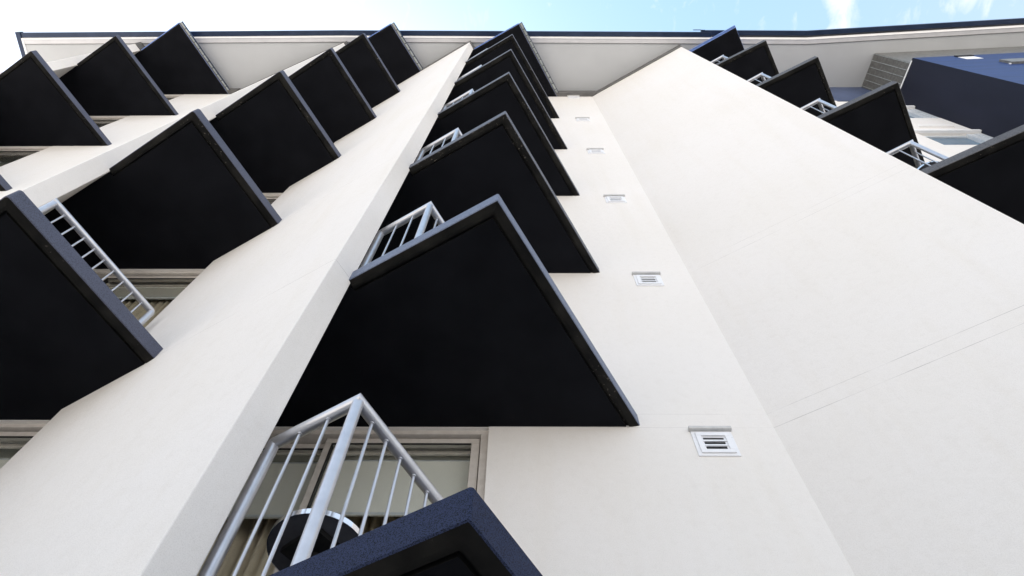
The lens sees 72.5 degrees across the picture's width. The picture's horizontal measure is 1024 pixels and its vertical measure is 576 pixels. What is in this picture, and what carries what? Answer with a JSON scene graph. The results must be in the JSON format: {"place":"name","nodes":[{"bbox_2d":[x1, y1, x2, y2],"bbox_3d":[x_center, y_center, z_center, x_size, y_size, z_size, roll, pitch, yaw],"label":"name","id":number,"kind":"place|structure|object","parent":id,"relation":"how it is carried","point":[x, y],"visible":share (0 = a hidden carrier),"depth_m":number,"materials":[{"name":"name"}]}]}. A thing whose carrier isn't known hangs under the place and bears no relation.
{"place":"outdoors","nodes":[
{"label":"outdoors","id":0,"kind":"place"},
{"bbox_2d":[0,0,1023,71],"label":"sky","id":1,"kind":"structure","parent":0,"point":[15,15],"materials":[{"name":"blue"}]},
{"label":"ground","id":2,"kind":"structure","parent":0,"visible":0},
{"bbox_2d":[0,18,1023,575],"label":"apartment building","id":3,"kind":"structure","parent":2,"relation":"on","point":[732,300],"depth_m":5.59,"materials":[{"name":"paint"}]},
{"bbox_2d":[0,458,10,468],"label":"roller blind","id":4,"kind":"object","parent":3,"relation":"attached to","point":[3,461],"depth_m":5.30,"materials":[{"name":"fabric"}]},
{"bbox_2d":[0,424,45,448],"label":"window","id":5,"kind":"structure","parent":3,"relation":"in","point":[8,432],"depth_m":5.29,"materials":[{"name":"beige metal"}]},
{"bbox_2d":[0,148,46,156],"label":"window","id":6,"kind":"structure","parent":3,"relation":"in","point":[4,152],"depth_m":13.23,"materials":[{"name":"beige metal"}]},
{"bbox_2d":[91,117,124,124],"bbox_3d":[-9.930,-3.250,14.703,2.451,2.752,0.140,0,-65,1],"label":"window","id":7,"kind":"structure","parent":3,"relation":"in","point":[98,120],"depth_m":15.85,"materials":[{"name":"beige metal"}]},
{"bbox_2d":[120,300,172,327],"bbox_3d":[-4.494,0.694,6.843,2.086,2.631,0.064,0,-65,1],"label":"curtain","id":8,"kind":"object","parent":3,"relation":"hanging from","point":[140,311],"visible":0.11,"depth_m":7.84,"materials":[{"name":"beige fabric"}]},
{"bbox_2d":[109,287,185,299],"bbox_3d":[-4.518,0.066,7.953,2.110,0.098,0.162,0,-65,1],"label":"roller blind","id":9,"kind":"object","parent":3,"relation":"attached to","point":[157,293],"visible":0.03,"depth_m":7.92,"materials":[{"name":"fabric"}]},
{"bbox_2d":[95,272,201,286],"bbox_3d":[-4.547,0.451,6.777,2.271,2.752,0.140,0,-65,1],"label":"window","id":10,"kind":"structure","parent":3,"relation":"in","point":[138,279],"depth_m":7.93,"materials":[{"name":"beige metal"}]},
{"bbox_2d":[165,96,178,99],"bbox_3d":[-9.905,-4.454,17.286,2.451,2.652,0.140,0,-65,1],"label":"window","id":11,"kind":"structure","parent":3,"relation":"in","point":[168,97],"depth_m":18.40,"materials":[{"name":"beige metal"}]},
{"bbox_2d":[264,195,279,203],"bbox_3d":[-4.522,-0.774,9.406,2.271,2.752,0.140,0,-65,1],"label":"window","id":12,"kind":"structure","parent":3,"relation":"in","point":[271,198],"depth_m":10.56,"materials":[{"name":"beige metal"}]},
{"bbox_2d":[227,462,317,518],"bbox_3d":[-2.016,1.468,5.078,1.270,0.605,0.049,0,-65,1],"label":"roller blind","id":13,"kind":"object","parent":3,"relation":"attached to","point":[284,494],"depth_m":5.04,"materials":[{"name":"fabric"}]},
{"bbox_2d":[267,508,359,570],"bbox_3d":[-0.878,1.319,2.825,0.444,0.722,0.444,0,-65,1],"label":"round table","id":14,"kind":"object","parent":3,"relation":"on","point":[289,542],"visible":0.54,"depth_m":3.08,"materials":[{"name":"silver metal"}]},
{"bbox_2d":[197,479,477,575],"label":"curtain","id":15,"kind":"object","parent":3,"relation":"hanging from","point":[255,560],"visible":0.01,"depth_m":4.79,"materials":[{"name":"beige fabric"}]},
{"bbox_2d":[260,430,488,573],"bbox_3d":[-1.463,1.728,4.143,2.549,2.752,0.140,0,-65,1],"label":"window","id":16,"kind":"structure","parent":3,"relation":"in","point":[477,441],"depth_m":5.27,"materials":[{"name":"beige metal"}]},
{"bbox_2d":[327,460,469,516],"bbox_3d":[-0.806,1.445,5.056,1.090,0.605,0.049,0,-65,1],"label":"roller blind","id":17,"kind":"object","parent":3,"relation":"attached to","point":[446,478],"visible":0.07,"depth_m":5.05,"materials":[{"name":"fabric"}]},
{"bbox_2d":[906,105,938,117],"bbox_3d":[8.461,-3.926,15.591,1.419,1.603,0.175,0,-65,1],"label":"stair window","id":18,"kind":"structure","parent":3,"relation":"in","point":[913,113],"depth_m":15.35,"materials":[{"name":"glass"}]},
{"bbox_2d":[917,161,938,169],"bbox_3d":[4.978,-1.150,8.005,0.440,0.702,0.440,0,-65,1],"label":"round table","id":19,"kind":"object","parent":3,"relation":"on","point":[922,166],"visible":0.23,"depth_m":8.23,"materials":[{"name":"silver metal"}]},
{"bbox_2d":[914,125,992,144],"bbox_3d":[8.439,-2.889,13.366,1.419,1.513,0.175,0,-65,1],"label":"stair window","id":20,"kind":"structure","parent":3,"relation":"in","point":[977,138],"depth_m":13.49,"materials":[{"name":"metal"}]},
{"bbox_2d":[954,55,981,58],"bbox_3d":[10.395,-5.212,15.901,0.386,0.510,0.122,-2,-65,2],"label":"slot window","id":21,"kind":"structure","parent":3,"relation":"in","point":[960,56],"depth_m":15.95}
]}

